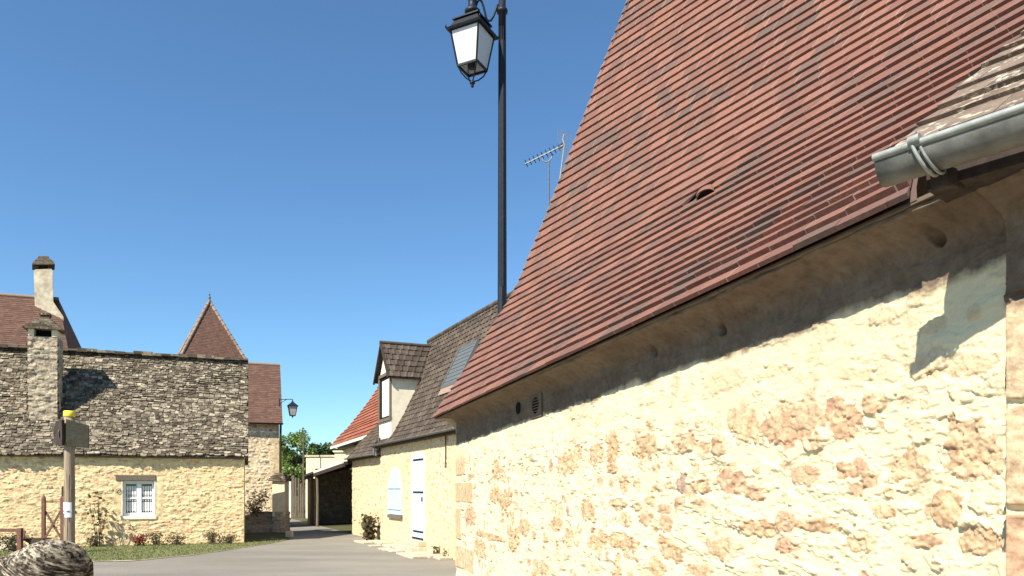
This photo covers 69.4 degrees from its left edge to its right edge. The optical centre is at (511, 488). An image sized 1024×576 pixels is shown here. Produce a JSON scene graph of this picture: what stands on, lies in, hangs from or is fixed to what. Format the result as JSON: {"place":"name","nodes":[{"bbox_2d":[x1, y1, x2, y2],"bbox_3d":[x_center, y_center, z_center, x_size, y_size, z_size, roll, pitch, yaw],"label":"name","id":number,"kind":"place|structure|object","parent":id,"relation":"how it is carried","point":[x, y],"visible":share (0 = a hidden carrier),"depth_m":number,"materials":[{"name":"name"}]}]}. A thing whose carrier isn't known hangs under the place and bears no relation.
{"place":"outdoors","nodes":[
{"label":"outdoors","id":0,"kind":"place"},
{"bbox_2d":[0,256,80,348],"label":"tiled house","id":1,"kind":"structure","parent":0,"point":[17,311],"depth_m":32.92,"materials":[{"name":"brown ceramic"}]},
{"bbox_2d":[0,538,283,560],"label":"lawn","id":2,"kind":"structure","parent":0,"point":[167,549],"depth_m":19.54,"materials":[{"name":"green plant"}]},
{"bbox_2d":[0,528,25,549],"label":"timber rail","id":3,"kind":"object","parent":2,"relation":"on","point":[21,532],"visible":0.85,"depth_m":17.75,"materials":[{"name":"brown wood"}]},
{"bbox_2d":[0,532,34,551],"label":"bush","id":4,"kind":"object","parent":2,"relation":"on","point":[10,540],"visible":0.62,"depth_m":19.15,"materials":[{"name":"green plant"}]},
{"bbox_2d":[24,538,51,544],"bbox_3d":[-11.593,1.422,18.080,0.499,0.435,0.360,0,0,0],"label":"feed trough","id":5,"kind":"object","parent":2,"relation":"on","point":[31,540],"visible":0.36,"depth_m":17.91,"materials":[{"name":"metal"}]},
{"bbox_2d":[41,494,63,539],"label":"timber gate","id":6,"kind":"structure","parent":2,"relation":"on","point":[44,514],"depth_m":18.61,"materials":[{"name":"brown wood"}]},
{"bbox_2d":[75,491,108,546],"bbox_3d":[-11.752,0.869,20.801,1.180,1.614,0.245,0,0,0],"label":"rose bush","id":7,"kind":"object","parent":2,"relation":"on","point":[98,515],"visible":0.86,"depth_m":20.79,"materials":[{"name":"green plant"}]},
{"bbox_2d":[81,533,105,546],"bbox_3d":[-11.819,1.443,20.808,0.792,0.408,0.325,0,0,0],"label":"border plant","id":8,"kind":"object","parent":2,"relation":"on","point":[93,543],"visible":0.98,"depth_m":20.78,"materials":[{"name":"green plant"}]},
{"bbox_2d":[129,531,148,545],"bbox_3d":[-10.633,1.424,21.141,0.659,0.448,0.350,0,0,-13],"label":"flowering plant","id":9,"kind":"object","parent":2,"relation":"on","point":[140,539],"visible":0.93,"depth_m":21.11,"materials":[{"name":"red plant"}]},
{"bbox_2d":[146,530,165,545],"bbox_3d":[-10.361,1.410,21.359,0.864,0.475,0.280,0,0,6],"label":"border plant","id":10,"kind":"object","parent":2,"relation":"on","point":[155,537],"visible":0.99,"depth_m":21.33,"materials":[{"name":"green plant"}]},
{"bbox_2d":[164,532,188,544],"bbox_3d":[-9.741,1.457,21.513,0.759,0.379,0.311,0,0,9],"label":"border plant","id":11,"kind":"object","parent":2,"relation":"on","point":[176,541],"visible":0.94,"depth_m":21.50,"materials":[{"name":"green plant"}]},
{"bbox_2d":[93,540,284,561],"bbox_3d":[-10.380,1.624,17.923,12.423,0.001,4.242,0,0,-42],"label":"path edge","id":12,"kind":"object","parent":2,"relation":"on","point":[164,557],"visible":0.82,"depth_m":17.23,"materials":[{"name":"grey stone"}]},
{"bbox_2d":[200,530,221,543],"bbox_3d":[-8.947,1.424,21.838,0.744,0.449,0.287,0,0,-15],"label":"border plant","id":13,"kind":"object","parent":2,"relation":"on","point":[210,536],"visible":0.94,"depth_m":21.83,"materials":[{"name":"green plant"}]},
{"bbox_2d":[217,534,239,543],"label":"border plant","id":14,"kind":"object","parent":2,"relation":"on","point":[228,539],"visible":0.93,"depth_m":21.98,"materials":[{"name":"green plant"}]},
{"bbox_2d":[178,291,245,357],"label":"tower","id":15,"kind":"structure","parent":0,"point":[210,334],"depth_m":47.73,"materials":[{"name":"brown tile"}]},
{"bbox_2d":[96,493,351,561],"bbox_3d":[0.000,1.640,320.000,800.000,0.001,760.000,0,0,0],"label":"ground","id":16,"kind":"structure","parent":0,"point":[343,527],"depth_m":29.09,"materials":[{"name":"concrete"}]},
{"bbox_2d":[0,313,247,545],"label":"stone cottage","id":17,"kind":"structure","parent":16,"relation":"on","point":[167,450],"depth_m":21.75,"materials":[{"name":"stone"}]},
{"bbox_2d":[120,481,156,519],"bbox_3d":[-10.871,0.309,21.569,0.951,1.150,0.330,0,0,-20],"label":"window","id":18,"kind":"structure","parent":17,"relation":"in","point":[138,498],"depth_m":21.53,"materials":[{"name":"white paint"}]},
{"bbox_2d":[245,511,272,532],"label":"wall","id":19,"kind":"structure","parent":16,"relation":"on","point":[261,523],"depth_m":27.73,"materials":[{"name":"grey stone"}]},
{"bbox_2d":[245,487,271,516],"bbox_3d":[-9.531,0.517,27.667,1.296,1.152,0.456,0,0,0],"label":"vine","id":20,"kind":"object","parent":19,"relation":"on","point":[252,508],"visible":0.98,"depth_m":27.65,"materials":[{"name":"green plant"}]},
{"bbox_2d":[245,362,282,511],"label":"stone house","id":21,"kind":"structure","parent":16,"relation":"on","point":[265,420],"depth_m":30.90,"materials":[{"name":"beige stone"}]},
{"bbox_2d":[279,398,297,417],"bbox_3d":[-9.340,-3.377,30.884,0.890,0.852,0.546,0,0,-5],"label":"bracket lantern","id":22,"kind":"object","parent":21,"relation":"attached to","point":[292,406],"visible":1,"depth_m":30.79,"materials":[{"name":"black paint"}]},
{"bbox_2d":[268,473,290,532],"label":"gate pillar","id":23,"kind":"structure","parent":16,"relation":"on","point":[281,518],"depth_m":27.60,"materials":[{"name":"stone"}]},
{"bbox_2d":[288,475,305,517],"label":"plank fence","id":24,"kind":"object","parent":16,"relation":"on","point":[289,497],"visible":0.5,"depth_m":42.03,"materials":[{"name":"grey wood"}]},
{"bbox_2d":[281,428,317,515],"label":"tree","id":25,"kind":"object","parent":16,"relation":"on","point":[291,463],"visible":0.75,"depth_m":43.72,"materials":[{"name":"green plant"}]},
{"bbox_2d":[302,435,303,518],"bbox_3d":[-11.282,-0.645,40.000,0.092,4.570,0.092,0,0,22],"label":"wooden pole","id":26,"kind":"object","parent":16,"relation":"on","point":[303,478],"visible":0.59,"depth_m":39.97,"materials":[{"name":"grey wood"}]},
{"bbox_2d":[305,455,334,517],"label":"garden wall","id":27,"kind":"structure","parent":16,"relation":"on","point":[313,462],"depth_m":40.92,"materials":[{"name":"beige paint"}]},
{"bbox_2d":[305,442,335,454],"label":"tree","id":28,"kind":"object","parent":16,"relation":"on","point":[324,449],"visible":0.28,"depth_m":51.34,"materials":[{"name":"green plant"}]},
{"bbox_2d":[305,460,351,526],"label":"open shed","id":29,"kind":"structure","parent":16,"relation":"on","point":[329,494],"depth_m":34.66,"materials":[{"name":"brown wood"}]},
{"bbox_2d":[333,451,346,462],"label":"garden wall","id":30,"kind":"structure","parent":16,"relation":"on","point":[340,456],"depth_m":40.40,"materials":[{"name":"beige paint"}]},
{"bbox_2d":[330,387,377,460],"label":"tiled house","id":31,"kind":"structure","parent":16,"relation":"on","point":[362,425],"depth_m":39.35,"materials":[{"name":"red tile"}]},
{"bbox_2d":[93,519,455,575],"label":"road","id":32,"kind":"structure","parent":0,"point":[306,549],"depth_m":16.42,"materials":[{"name":"grey asphalt"}]},
{"bbox_2d":[0,539,93,575],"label":"boulder","id":33,"kind":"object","parent":32,"relation":"on","point":[53,557],"depth_m":4.45,"materials":[{"name":"grey stone"}]},
{"bbox_2d":[53,410,88,542],"bbox_3d":[-4.760,0.399,7.991,0.347,2.482,0.155,0,0,-23],"label":"signpost","id":34,"kind":"object","parent":32,"relation":"on","point":[70,434],"visible":0.89,"depth_m":7.95,"materials":[{"name":"brown wood"}]},
{"bbox_2d":[285,531,292,536],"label":"kerb block","id":35,"kind":"structure","parent":32,"relation":"on","point":[288,533],"depth_m":25.05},
{"bbox_2d":[354,513,379,539],"bbox_3d":[-4.449,1.197,23.087,0.760,0.922,0.741,0,0,-44],"label":"bush","id":36,"kind":"object","parent":32,"relation":"on","point":[368,525],"visible":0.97,"depth_m":22.98,"materials":[{"name":"green plant"}]},
{"bbox_2d":[375,541,391,544],"bbox_3d":[-3.796,1.605,21.791,0.405,0.070,0.610,0,0,-27],"label":"flagstone","id":37,"kind":"object","parent":32,"relation":"on","point":[382,542],"visible":0.81,"depth_m":21.62,"materials":[{"name":"beige stone"}]},
{"bbox_2d":[382,544,395,547],"bbox_3d":[-3.338,1.603,20.779,0.463,0.073,0.617,0,0,-25],"label":"flagstone","id":38,"kind":"object","parent":32,"relation":"on","point":[387,545],"visible":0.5,"depth_m":20.71,"materials":[{"name":"beige stone"}]},
{"bbox_2d":[387,549,402,551],"bbox_3d":[-3.065,1.623,19.313,0.342,0.033,0.502,0,0,-24],"label":"flagstone","id":39,"kind":"object","parent":32,"relation":"on","point":[397,550],"visible":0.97,"depth_m":19.26,"materials":[{"name":"beige stone"}]},
{"bbox_2d":[396,552,413,554],"bbox_3d":[-2.662,1.619,18.407,0.344,0.042,0.474,0,0,-24],"label":"flagstone","id":40,"kind":"object","parent":32,"relation":"on","point":[400,553],"visible":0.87,"depth_m":18.27,"materials":[{"name":"beige stone"}]},
{"bbox_2d":[406,555,425,558],"bbox_3d":[-2.256,1.611,17.519,0.395,0.057,0.438,0,0,-30],"label":"flagstone","id":41,"kind":"object","parent":32,"relation":"on","point":[415,556],"visible":1,"depth_m":17.35,"materials":[{"name":"beige stone"}]},
{"bbox_2d":[418,552,432,554],"bbox_3d":[-2.061,1.603,18.121,0.378,0.075,0.452,0,0,-25],"label":"flagstone","id":42,"kind":"object","parent":32,"relation":"on","point":[421,553],"visible":0.52,"depth_m":18.15,"materials":[{"name":"beige stone"}]},
{"bbox_2d":[344,290,513,559],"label":"stone house","id":43,"kind":"structure","parent":32,"relation":"on","point":[403,486],"depth_m":20.78,"materials":[{"name":"stone"}]},
{"bbox_2d":[372,438,380,457],"bbox_3d":[-4.210,-1.262,23.082,0.310,0.636,0.388,0,0,-20],"label":"wall lantern","id":44,"kind":"object","parent":43,"relation":"attached to","point":[374,451],"depth_m":23.03,"materials":[{"name":"black paint"}]},
{"bbox_2d":[412,452,424,540],"bbox_3d":[-2.466,0.195,19.418,0.095,2.270,1.039,0,0,-25],"label":"door","id":45,"kind":"structure","parent":43,"relation":"in","point":[418,459],"depth_m":19.32,"materials":[{"name":"white paint"}]},
{"bbox_2d":[438,339,479,394],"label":"roof window","id":46,"kind":"structure","parent":43,"relation":"in","point":[464,353],"depth_m":18.91,"materials":[{"name":"glass"}]},
{"bbox_2d":[557,128,572,177],"bbox_3d":[1.117,-6.171,15.821,0.370,3.103,0.090,0,0,14],"label":"grid aerial","id":47,"kind":"object","parent":43,"relation":"on","point":[563,148],"visible":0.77,"depth_m":15.81,"materials":[{"name":"metal"}]},
{"bbox_2d":[424,554,441,557],"bbox_3d":[-1.866,1.604,17.684,0.365,0.071,0.395,0,0,-26],"label":"flagstone","id":48,"kind":"object","parent":32,"relation":"on","point":[429,555],"visible":0.61,"depth_m":17.55,"materials":[{"name":"beige stone"}]},
{"bbox_2d":[430,546,439,553],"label":"weed","id":49,"kind":"object","parent":32,"relation":"on","point":[436,549],"visible":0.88,"depth_m":17.85,"materials":[{"name":"green plant"}]},
{"bbox_2d":[433,555,452,559],"bbox_3d":[-1.628,1.609,17.242,0.326,0.062,0.542,0,0,-24],"label":"flagstone","id":50,"kind":"object","parent":32,"relation":"on","point":[442,557],"visible":0.91,"depth_m":17.03,"materials":[{"name":"beige stone"}]},
{"bbox_2d":[445,0,507,313],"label":"street lamp","id":51,"kind":"object","parent":32,"relation":"on","point":[474,36],"visible":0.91,"depth_m":8.55,"materials":[{"name":"black metal"}]},
{"bbox_2d":[432,0,1023,575],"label":"stone house","id":52,"kind":"structure","parent":32,"relation":"on","point":[750,320],"depth_m":3.22,"materials":[{"name":"stone"}]},
{"bbox_2d":[525,143,563,206],"bbox_3d":[0.716,-6.040,16.251,0.941,2.941,0.137,0,0,29],"label":"television aerial","id":53,"kind":"object","parent":52,"relation":"attached to","point":[542,155],"visible":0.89,"depth_m":16.21,"materials":[{"name":"metal"}]},
{"bbox_2d":[872,30,1023,575],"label":"stone house","id":54,"kind":"structure","parent":32,"relation":"on","point":[967,138],"depth_m":1.62,"materials":[{"name":"ceramic"}]},
{"bbox_2d":[0,0,626,454],"label":"sky","id":55,"kind":"structure","parent":0,"point":[325,170],"materials":[{"name":"blue"}]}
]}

